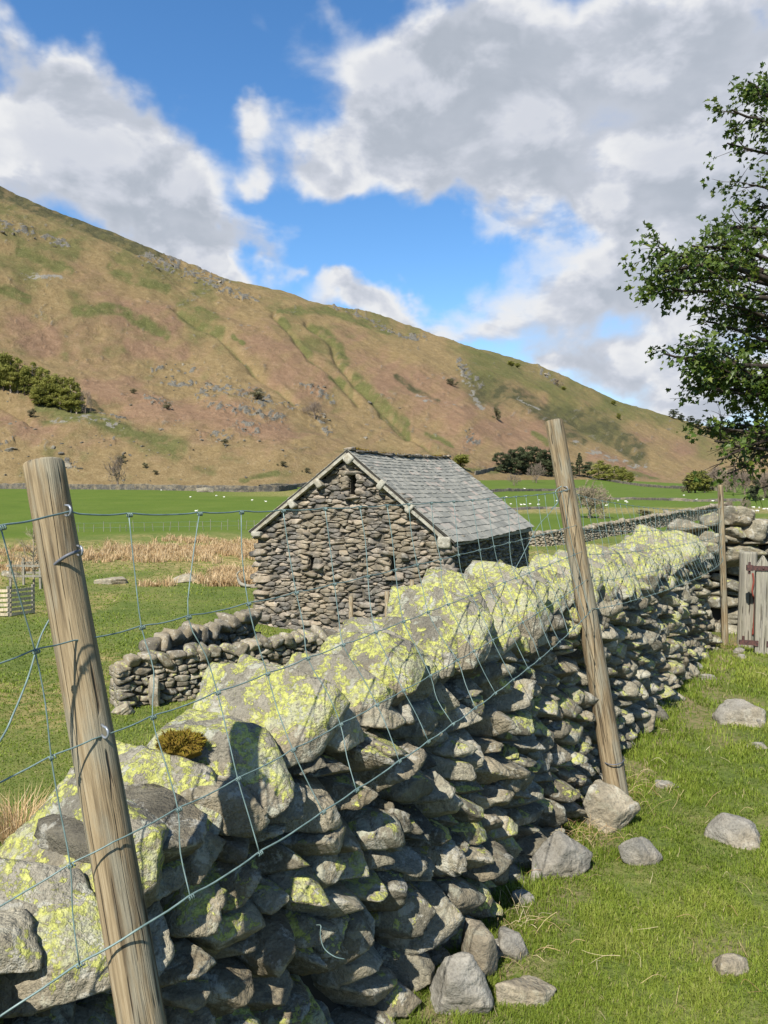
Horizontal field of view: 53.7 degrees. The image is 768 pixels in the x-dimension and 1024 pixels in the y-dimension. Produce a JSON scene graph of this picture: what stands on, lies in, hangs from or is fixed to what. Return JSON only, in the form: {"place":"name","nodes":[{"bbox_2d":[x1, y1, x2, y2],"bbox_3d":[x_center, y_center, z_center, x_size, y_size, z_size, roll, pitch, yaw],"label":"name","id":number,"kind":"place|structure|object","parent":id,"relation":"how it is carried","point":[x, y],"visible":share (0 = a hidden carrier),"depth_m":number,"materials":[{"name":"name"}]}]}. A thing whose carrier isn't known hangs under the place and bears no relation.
{"place":"outdoors","nodes":[
{"label":"outdoors","id":0,"kind":"place"},
{"bbox_2d":[0,186,767,485],"bbox_3d":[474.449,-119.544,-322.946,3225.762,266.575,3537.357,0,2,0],"label":"hillside","id":1,"kind":"structure","parent":0,"point":[106,319],"depth_m":421.58,"materials":[{"name":"brown plant"}]},
{"bbox_2d":[0,352,11,390],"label":"hillside tree","id":2,"kind":"object","parent":1,"relation":"on","point":[4,367],"visible":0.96,"depth_m":295.55,"materials":[{"name":"green plant"}]},
{"bbox_2d":[3,355,18,392],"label":"birch tree","id":3,"kind":"object","parent":1,"relation":"on","point":[10,362],"visible":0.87,"depth_m":296.88,"materials":[{"name":"green plant"}]},
{"bbox_2d":[7,357,25,393],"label":"birch tree","id":4,"kind":"object","parent":1,"relation":"on","point":[15,374],"visible":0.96,"depth_m":297.49,"materials":[{"name":"green plant"}]},
{"bbox_2d":[17,363,30,395],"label":"hillside tree","id":5,"kind":"object","parent":1,"relation":"on","point":[23,381],"visible":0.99,"depth_m":297.46,"materials":[{"name":"green plant"}]},
{"bbox_2d":[25,362,41,390],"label":"birch tree","id":6,"kind":"object","parent":1,"relation":"on","point":[33,368],"visible":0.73,"depth_m":299.97,"materials":[{"name":"green plant"}]},
{"bbox_2d":[28,386,48,405],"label":"hillside tree","id":7,"kind":"object","parent":1,"relation":"on","point":[36,393],"visible":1,"depth_m":293.38,"materials":[{"name":"green plant"}]},
{"bbox_2d":[31,366,47,386],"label":"birch tree","id":8,"kind":"object","parent":1,"relation":"on","point":[37,378],"visible":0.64,"depth_m":298.21,"materials":[{"name":"green plant"}]},
{"bbox_2d":[41,395,53,406],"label":"hillside tree","id":9,"kind":"object","parent":1,"relation":"on","point":[48,400],"visible":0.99,"depth_m":294.77,"materials":[{"name":"green plant"}]},
{"bbox_2d":[38,369,57,398],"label":"birch tree","id":10,"kind":"object","parent":1,"relation":"on","point":[46,377],"visible":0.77,"depth_m":296.41,"materials":[{"name":"green plant"}]},
{"bbox_2d":[45,373,62,405],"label":"hillside tree","id":11,"kind":"object","parent":1,"relation":"on","point":[52,386],"visible":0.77,"depth_m":296.57,"materials":[{"name":"green plant"}]},
{"bbox_2d":[52,385,66,408],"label":"birch tree","id":12,"kind":"object","parent":1,"relation":"on","point":[56,402],"visible":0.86,"depth_m":295.25,"materials":[{"name":"green plant"}]},
{"bbox_2d":[55,377,70,409],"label":"birch tree","id":13,"kind":"object","parent":1,"relation":"on","point":[64,385],"visible":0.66,"depth_m":295.65,"materials":[{"name":"green plant"}]},
{"bbox_2d":[58,394,73,411],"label":"hillside tree","id":14,"kind":"object","parent":1,"relation":"on","point":[63,402],"visible":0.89,"depth_m":293.23,"materials":[{"name":"green plant"}]},
{"bbox_2d":[62,376,79,412],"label":"birch tree","id":15,"kind":"object","parent":1,"relation":"on","point":[70,381],"visible":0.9,"depth_m":293.95,"materials":[{"name":"green plant"}]},
{"bbox_2d":[70,382,85,413],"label":"birch tree","id":16,"kind":"object","parent":1,"relation":"on","point":[76,404],"visible":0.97,"depth_m":293.54,"materials":[{"name":"green plant"}]},
{"bbox_2d":[79,388,92,414],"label":"bare tree","id":17,"kind":"object","parent":1,"relation":"on","point":[88,400],"visible":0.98,"depth_m":293.90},
{"bbox_2d":[249,388,264,399],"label":"heath shrub","id":18,"kind":"object","parent":1,"relation":"on","point":[258,393],"visible":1,"depth_m":359.62,"materials":[{"name":"green plant"}]},
{"bbox_2d":[304,401,326,418],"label":"thorn tree","id":19,"kind":"object","parent":1,"relation":"on","point":[315,407],"visible":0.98,"depth_m":366.35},
{"bbox_2d":[452,452,469,467],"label":"hillside tree","id":20,"kind":"object","parent":1,"relation":"on","point":[460,460],"visible":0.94,"depth_m":320.29,"materials":[{"name":"green plant"}]},
{"bbox_2d":[474,467,495,474],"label":"field wall","id":21,"kind":"structure","parent":1,"relation":"on","point":[482,471],"depth_m":332.88,"materials":[{"name":"stone"}]},
{"bbox_2d":[492,406,500,419],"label":"heath shrub","id":22,"kind":"object","parent":1,"relation":"on","point":[497,412],"visible":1,"depth_m":484.39,"materials":[{"name":"green plant"}]},
{"bbox_2d":[492,452,507,472],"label":"pine tree","id":23,"kind":"object","parent":1,"relation":"on","point":[498,468],"visible":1,"depth_m":359.16,"materials":[{"name":"green plant"}]},
{"bbox_2d":[499,451,513,472],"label":"pine tree","id":24,"kind":"object","parent":1,"relation":"on","point":[508,457],"visible":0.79,"depth_m":362.74,"materials":[{"name":"green plant"}]},
{"bbox_2d":[506,458,521,473],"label":"pine tree","id":25,"kind":"object","parent":1,"relation":"on","point":[513,464],"visible":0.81,"depth_m":363.68,"materials":[{"name":"green plant"}]},
{"bbox_2d":[506,448,524,473],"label":"pine tree","id":26,"kind":"object","parent":1,"relation":"on","point":[513,455],"visible":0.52,"depth_m":369.69,"materials":[{"name":"green plant"}]},
{"bbox_2d":[516,447,532,473],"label":"pine tree","id":27,"kind":"object","parent":1,"relation":"on","point":[524,452],"visible":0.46,"depth_m":376.64,"materials":[{"name":"green plant"}]},
{"bbox_2d":[519,459,532,473],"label":"pine tree","id":28,"kind":"object","parent":1,"relation":"on","point":[526,462],"visible":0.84,"depth_m":376.67,"materials":[{"name":"green plant"}]},
{"bbox_2d":[521,446,542,471],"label":"pine tree","id":29,"kind":"object","parent":1,"relation":"on","point":[537,459],"visible":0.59,"depth_m":381.56,"materials":[{"name":"green plant"}]},
{"bbox_2d":[531,447,547,471],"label":"pine tree","id":30,"kind":"object","parent":1,"relation":"on","point":[545,451],"visible":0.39,"depth_m":384.73,"materials":[{"name":"green plant"}]},
{"bbox_2d":[535,449,551,475],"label":"pine tree","id":31,"kind":"object","parent":1,"relation":"on","point":[548,461],"visible":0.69,"depth_m":385.41,"materials":[{"name":"green plant"}]},
{"bbox_2d":[539,459,550,475],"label":"pine tree","id":32,"kind":"object","parent":1,"relation":"on","point":[544,463],"visible":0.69,"depth_m":381.26,"materials":[{"name":"green plant"}]},
{"bbox_2d":[573,453,585,476],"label":"spruce tree","id":33,"kind":"object","parent":1,"relation":"on","point":[578,462],"visible":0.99,"depth_m":410.87,"materials":[{"name":"green plant"}]},
{"bbox_2d":[582,461,592,477],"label":"pine tree","id":34,"kind":"object","parent":1,"relation":"on","point":[587,467],"visible":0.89,"depth_m":412.62,"materials":[{"name":"green plant"}]},
{"bbox_2d":[0,480,767,1023],"bbox_3d":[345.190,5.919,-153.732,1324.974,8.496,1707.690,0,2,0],"label":"meadow ground","id":35,"kind":"structure","parent":0,"point":[14,506],"depth_m":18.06,"materials":[{"name":"plant"}]},
{"bbox_2d":[0,586,8,616],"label":"slatted hurdle","id":36,"kind":"object","parent":35,"relation":"on","point":[6,590],"visible":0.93,"depth_m":26.30,"materials":[{"name":"grey wood"}]},
{"bbox_2d":[6,561,23,592],"bbox_3d":[-15.301,2.791,31.619,0.813,1.536,0.655,1,2,19],"label":"sapling","id":37,"kind":"object","parent":35,"relation":"on","point":[18,576],"visible":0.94,"depth_m":31.62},
{"bbox_2d":[9,584,34,616],"bbox_3d":[-12.766,3.139,26.775,0.112,1.142,1.012,1,2,27],"label":"slatted hurdle","id":38,"kind":"object","parent":35,"relation":"on","point":[32,598],"visible":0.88,"depth_m":26.72,"materials":[{"name":"grey wood"}]},
{"bbox_2d":[6,558,41,588],"bbox_3d":[-15.641,2.776,33.716,1.560,1.384,1.356,0,2,0],"label":"tree guard","id":39,"kind":"object","parent":35,"relation":"on","point":[23,571],"visible":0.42,"depth_m":33.08,"materials":[{"name":"grey wood"}]},
{"bbox_2d":[12,529,38,583],"bbox_3d":[-15.612,2.033,33.656,1.520,2.895,1.885,1,2,33],"label":"sapling","id":40,"kind":"object","parent":35,"relation":"on","point":[33,555],"visible":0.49,"depth_m":33.63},
{"bbox_2d":[0,782,54,843],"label":"grass tussock","id":41,"kind":"object","parent":35,"relation":"on","point":[6,830],"depth_m":4.64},
{"bbox_2d":[23,457,166,1023],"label":"fence post","id":42,"kind":"object","parent":35,"relation":"on","point":[132,969],"visible":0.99,"depth_m":1.26,"materials":[{"name":"brown wood"}]},
{"bbox_2d":[0,619,48,741],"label":"loose wire","id":43,"kind":"object","parent":42,"relation":"attached to","point":[20,697],"visible":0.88,"depth_m":1.29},
{"bbox_2d":[0,489,722,1016],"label":"wire netting","id":44,"kind":"object","parent":42,"relation":"attached to","point":[154,717],"visible":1,"depth_m":1.72,"materials":[{"name":"metal"}]},
{"bbox_2d":[94,576,127,584],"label":"loose stone","id":45,"kind":"object","parent":35,"relation":"on","point":[116,580],"visible":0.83,"depth_m":34.75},
{"bbox_2d":[104,452,125,483],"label":"bare tree","id":46,"kind":"object","parent":35,"relation":"on","point":[117,468],"visible":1,"depth_m":232.28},
{"bbox_2d":[111,703,134,714],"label":"loose stone","id":47,"kind":"object","parent":35,"relation":"on","point":[125,709],"visible":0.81,"depth_m":15.98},
{"bbox_2d":[0,532,257,586],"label":"rushes","id":48,"kind":"object","parent":35,"relation":"on","point":[222,575],"visible":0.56,"depth_m":47.22,"materials":[{"name":"plant"}]},
{"bbox_2d":[0,483,297,491],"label":"field wall","id":49,"kind":"structure","parent":35,"relation":"on","point":[234,488],"depth_m":187.80,"materials":[{"name":"stone"}]},
{"bbox_2d":[147,676,159,706],"bbox_3d":[-5.079,3.972,16.674,0.314,0.733,0.270,0,2,0],"label":"wooden fence stake","id":50,"kind":"object","parent":35,"relation":"on","point":[156,700],"visible":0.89,"depth_m":16.60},
{"bbox_2d":[78,519,254,531],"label":"wire fence","id":51,"kind":"object","parent":35,"relation":"on","point":[189,526],"visible":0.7,"depth_m":65.37,"materials":[{"name":"grey metal"}]},
{"bbox_2d":[170,573,198,582],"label":"loose stone","id":52,"kind":"object","parent":35,"relation":"on","point":[182,578],"visible":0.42,"depth_m":35.24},
{"bbox_2d":[138,608,261,652],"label":"ruined wall","id":53,"kind":"structure","parent":35,"relation":"on","point":[237,626],"depth_m":19.19,"materials":[{"name":"stone"}]},
{"bbox_2d":[196,487,213,491],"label":"loose stone","id":54,"kind":"object","parent":35,"relation":"on","point":[205,489],"visible":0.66,"depth_m":175.52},
{"bbox_2d":[109,625,341,706],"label":"fold wall","id":55,"kind":"structure","parent":35,"relation":"on","point":[179,674],"depth_m":17.25,"materials":[{"name":"stone"}]},
{"bbox_2d":[236,571,250,587],"bbox_3d":[-6.144,3.006,33.985,0.978,0.723,0.325,0,2,0],"label":"fallen branch","id":56,"kind":"object","parent":35,"relation":"on","point":[240,583],"visible":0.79,"depth_m":33.96,"materials":[{"name":"grey wood"}]},
{"bbox_2d":[259,482,306,486],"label":"field wall","id":57,"kind":"structure","parent":35,"relation":"on","point":[298,484],"depth_m":206.64,"materials":[{"name":"stone"}]},
{"bbox_2d":[0,539,611,846],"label":"pasture grass","id":58,"kind":"structure","parent":35,"relation":"on","point":[54,687],"depth_m":20.48,"materials":[{"name":"plant"}]},
{"bbox_2d":[349,596,352,618],"bbox_3d":[-0.666,3.081,15.616,0.123,2.708,0.107,0,2,0],"label":"fence stake","id":59,"kind":"object","parent":35,"relation":"on","point":[350,606],"visible":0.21,"depth_m":15.54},
{"bbox_2d":[0,524,721,1023],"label":"dry stone wall","id":60,"kind":"structure","parent":35,"relation":"on","point":[390,878],"depth_m":2.20,"materials":[{"name":"grey"}]},
{"bbox_2d":[154,726,207,758],"bbox_3d":[-0.493,0.562,1.848,0.137,0.075,0.118,0,2,0],"label":"moss cushion","id":61,"kind":"object","parent":60,"relation":"on","point":[187,743],"visible":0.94,"depth_m":1.82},
{"bbox_2d":[316,924,344,959],"bbox_3d":[-0.121,0.905,1.600,0.077,0.067,0.029,1,2,32],"label":"broken wire","id":62,"kind":"object","parent":60,"relation":"in","point":[323,946],"visible":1,"depth_m":1.59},
{"bbox_2d":[385,591,388,616],"bbox_3d":[0.073,2.959,15.312,0.123,2.738,0.107,0,2,0],"label":"fence stake","id":63,"kind":"object","parent":35,"relation":"on","point":[386,597],"visible":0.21,"depth_m":15.23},
{"bbox_2d":[248,446,533,630],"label":"stone barn","id":64,"kind":"structure","parent":35,"relation":"on","point":[349,477],"depth_m":24.53,"materials":[{"name":"stone"}]},
{"bbox_2d":[429,951,493,1015],"bbox_3d":[0.238,1.447,2.316,0.192,0.221,0.135,0,2,0],"label":"loose stone","id":65,"kind":"object","parent":35,"relation":"on","point":[459,981],"visible":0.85,"depth_m":2.27,"materials":[{"name":"stone"}]},
{"bbox_2d":[461,918,498,978],"bbox_3d":[0.302,1.438,2.478,0.125,0.190,0.108,1,2,35],"label":"loose stone","id":66,"kind":"object","parent":35,"relation":"on","point":[478,942],"visible":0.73,"depth_m":2.44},
{"bbox_2d":[495,938,503,959],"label":"loose stone","id":67,"kind":"object","parent":35,"relation":"on","point":[497,944],"visible":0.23,"depth_m":2.55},
{"bbox_2d":[498,926,528,960],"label":"loose stone","id":68,"kind":"object","parent":35,"relation":"on","point":[512,945],"visible":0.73,"depth_m":2.55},
{"bbox_2d":[507,474,520,483],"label":"bare tree","id":69,"kind":"object","parent":35,"relation":"on","point":[514,479],"visible":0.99,"depth_m":241.81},
{"bbox_2d":[512,889,534,905],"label":"loose stone","id":70,"kind":"object","parent":35,"relation":"on","point":[527,897],"visible":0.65,"depth_m":2.88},
{"bbox_2d":[495,975,556,1006],"bbox_3d":[0.442,1.493,2.365,0.196,0.092,0.122,-1,2,-37],"label":"loose stone","id":71,"kind":"object","parent":35,"relation":"on","point":[527,990],"visible":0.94,"depth_m":2.33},
{"bbox_2d":[525,461,545,482],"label":"bare tree","id":72,"kind":"object","parent":35,"relation":"on","point":[536,468],"visible":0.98,"depth_m":283.16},
{"bbox_2d":[529,867,541,880],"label":"loose stone","id":73,"kind":"object","parent":35,"relation":"on","point":[533,872],"visible":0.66,"depth_m":3.07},
{"bbox_2d":[512,506,559,509],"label":"field wall","id":74,"kind":"structure","parent":35,"relation":"on","point":[528,508],"depth_m":104.48,"materials":[{"name":"stone"}]},
{"bbox_2d":[490,488,589,491],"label":"field wall","id":75,"kind":"structure","parent":35,"relation":"on","point":[504,490],"depth_m":200.46,"materials":[{"name":"stone"}]},
{"bbox_2d":[531,831,592,879],"bbox_3d":[0.727,1.441,3.128,0.273,0.219,0.141,0,2,0],"label":"loose stone","id":76,"kind":"object","parent":35,"relation":"on","point":[561,853],"visible":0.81,"depth_m":3.10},
{"bbox_2d":[545,418,628,794],"bbox_3d":[1.051,0.560,3.934,0.125,2.130,0.153,-13,-7,39],"label":"fence post","id":77,"kind":"object","parent":35,"relation":"on","point":[609,749],"visible":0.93,"depth_m":3.92,"materials":[{"name":"brown wood"}]},
{"bbox_2d":[576,480,612,518],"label":"bare tree","id":78,"kind":"object","parent":35,"relation":"on","point":[590,493],"visible":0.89,"depth_m":83.51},
{"bbox_2d":[587,460,605,479],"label":"birch tree","id":79,"kind":"object","parent":35,"relation":"on","point":[600,464],"visible":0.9,"depth_m":362.49,"materials":[{"name":"green plant"}]},
{"bbox_2d":[600,464,613,480],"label":"birch tree","id":80,"kind":"object","parent":35,"relation":"on","point":[606,467],"visible":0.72,"depth_m":358.59,"materials":[{"name":"green plant"}]},
{"bbox_2d":[580,779,640,833],"bbox_3d":[1.052,1.407,3.564,0.282,0.269,0.161,1,2,26],"label":"loose stone","id":81,"kind":"object","parent":35,"relation":"on","point":[611,806],"visible":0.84,"depth_m":3.52,"materials":[{"name":"stone"}]},
{"bbox_2d":[606,465,619,479],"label":"birch tree","id":82,"kind":"object","parent":35,"relation":"on","point":[613,472],"visible":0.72,"depth_m":352.93,"materials":[{"name":"green plant"}]},
{"bbox_2d":[616,466,627,480],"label":"field tree","id":83,"kind":"object","parent":35,"relation":"on","point":[622,472],"visible":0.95,"depth_m":345.23,"materials":[{"name":"green plant"}]},
{"bbox_2d":[481,635,767,1017],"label":"dry straw","id":84,"kind":"object","parent":35,"relation":"on","point":[596,856],"visible":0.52,"depth_m":3.25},
{"bbox_2d":[529,502,726,546],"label":"curving wall","id":85,"kind":"structure","parent":35,"relation":"on","point":[549,540],"depth_m":63.99,"materials":[{"name":"stone"}]},
{"bbox_2d":[625,472,634,482],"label":"field tree","id":86,"kind":"object","parent":35,"relation":"on","point":[629,477],"visible":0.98,"depth_m":342.03,"materials":[{"name":"green plant"}]},
{"bbox_2d":[618,836,662,865],"bbox_3d":[1.103,1.459,3.245,0.217,0.167,0.136,-2,3,-39],"label":"loose stone","id":87,"kind":"object","parent":35,"relation":"on","point":[640,850],"visible":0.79,"depth_m":3.20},
{"bbox_2d":[634,709,655,735],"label":"loose stone","id":88,"kind":"object","parent":35,"relation":"on","point":[649,722],"visible":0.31,"depth_m":4.85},
{"bbox_2d":[592,477,713,490],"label":"field wall","id":89,"kind":"structure","parent":35,"relation":"on","point":[651,485],"depth_m":315.74,"materials":[{"name":"stone"}]},
{"bbox_2d":[654,779,678,788],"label":"loose stone","id":90,"kind":"object","parent":35,"relation":"on","point":[661,783],"visible":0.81,"depth_m":4.03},
{"bbox_2d":[607,497,741,501],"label":"field wall","id":91,"kind":"structure","parent":35,"relation":"on","point":[684,499],"depth_m":130.20,"materials":[{"name":"stone"}]},
{"bbox_2d":[681,476,692,492],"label":"heath shrub","id":92,"kind":"object","parent":35,"relation":"on","point":[686,488],"visible":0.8,"depth_m":203.14,"materials":[{"name":"green plant"}]},
{"bbox_2d":[616,61,767,506],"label":"sycamore tree","id":93,"kind":"object","parent":35,"relation":"on","point":[723,377],"visible":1,"depth_m":11.64,"materials":[{"name":"green plant"}]},
{"bbox_2d":[684,469,708,492],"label":"field tree","id":94,"kind":"object","parent":35,"relation":"on","point":[696,486],"visible":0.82,"depth_m":200.66,"materials":[{"name":"green plant"}]},
{"bbox_2d":[697,471,715,492],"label":"birch tree","id":95,"kind":"object","parent":35,"relation":"on","point":[706,486],"visible":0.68,"depth_m":202.72,"materials":[{"name":"green plant"}]},
{"bbox_2d":[708,466,725,490],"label":"bare tree","id":96,"kind":"object","parent":35,"relation":"on","point":[713,475],"visible":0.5,"depth_m":238.34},
{"bbox_2d":[667,505,767,633],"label":"slab topped wall","id":97,"kind":"structure","parent":35,"relation":"on","point":[746,529],"depth_m":8.24,"materials":[{"name":"stone"}]},
{"bbox_2d":[717,485,728,645],"bbox_3d":[3.400,0.592,7.615,0.067,1.726,0.074,-2,1,16],"label":"fence post","id":98,"kind":"object","parent":35,"relation":"on","point":[724,607],"visible":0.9,"depth_m":7.59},
{"bbox_2d":[716,466,734,491],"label":"bare tree","id":99,"kind":"object","parent":35,"relation":"on","point":[724,482],"visible":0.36,"depth_m":210.35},
{"bbox_2d":[711,953,748,977],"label":"loose stone","id":100,"kind":"object","parent":35,"relation":"on","point":[732,963],"visible":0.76,"depth_m":2.47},
{"bbox_2d":[704,812,761,849],"bbox_3d":[1.571,1.499,3.428,0.267,0.262,0.161,1,2,23],"label":"loose stone","id":101,"kind":"object","parent":35,"relation":"on","point":[736,831],"visible":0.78,"depth_m":3.39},
{"bbox_2d":[725,468,742,492],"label":"bare tree","id":102,"kind":"object","parent":35,"relation":"on","point":[734,483],"visible":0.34,"depth_m":200.24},
{"bbox_2d":[712,699,765,727],"bbox_3d":[2.416,1.402,5.170,0.348,0.254,0.262,1,2,15],"label":"loose stone","id":103,"kind":"object","parent":35,"relation":"on","point":[744,712],"visible":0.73,"depth_m":5.07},
{"bbox_2d":[736,470,753,494],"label":"bare tree","id":104,"kind":"object","parent":35,"relation":"on","point":[745,478],"visible":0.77,"depth_m":181.50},
{"bbox_2d":[738,496,753,508],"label":"bare shrub","id":105,"kind":"object","parent":35,"relation":"on","point":[745,501],"visible":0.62,"depth_m":86.85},
{"bbox_2d":[737,551,756,647],"bbox_3d":[3.607,0.924,7.543,0.167,1.060,0.172,1,1,-33],"label":"gate post","id":106,"kind":"object","parent":35,"relation":"on","point":[745,613],"visible":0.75,"depth_m":7.48,"materials":[{"name":"grey wood"}]},
{"bbox_2d":[751,573,754,634],"bbox_3d":[3.627,0.905,7.459,0.043,0.613,0.027,0,2,0],"label":"red cord","id":107,"kind":"object","parent":106,"relation":"hanging from","point":[753,600],"visible":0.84,"depth_m":7.45,"materials":[{"name":"fabric"}]},
{"bbox_2d":[739,555,767,653],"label":"field gate","id":108,"kind":"structure","parent":35,"relation":"on","point":[759,642],"depth_m":7.16,"materials":[{"name":"grey wood"}]},
{"bbox_2d":[747,474,762,500],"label":"pine tree","id":109,"kind":"object","parent":35,"relation":"on","point":[756,486],"visible":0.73,"depth_m":131.34,"materials":[{"name":"green plant"}]},
{"bbox_2d":[755,471,767,497],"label":"bare tree","id":110,"kind":"object","parent":35,"relation":"on","point":[763,480],"visible":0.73,"depth_m":153.95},
{"bbox_2d":[0,0,767,429],"label":"sky","id":111,"kind":"structure","parent":0,"point":[478,174],"materials":[{"name":"blue"}]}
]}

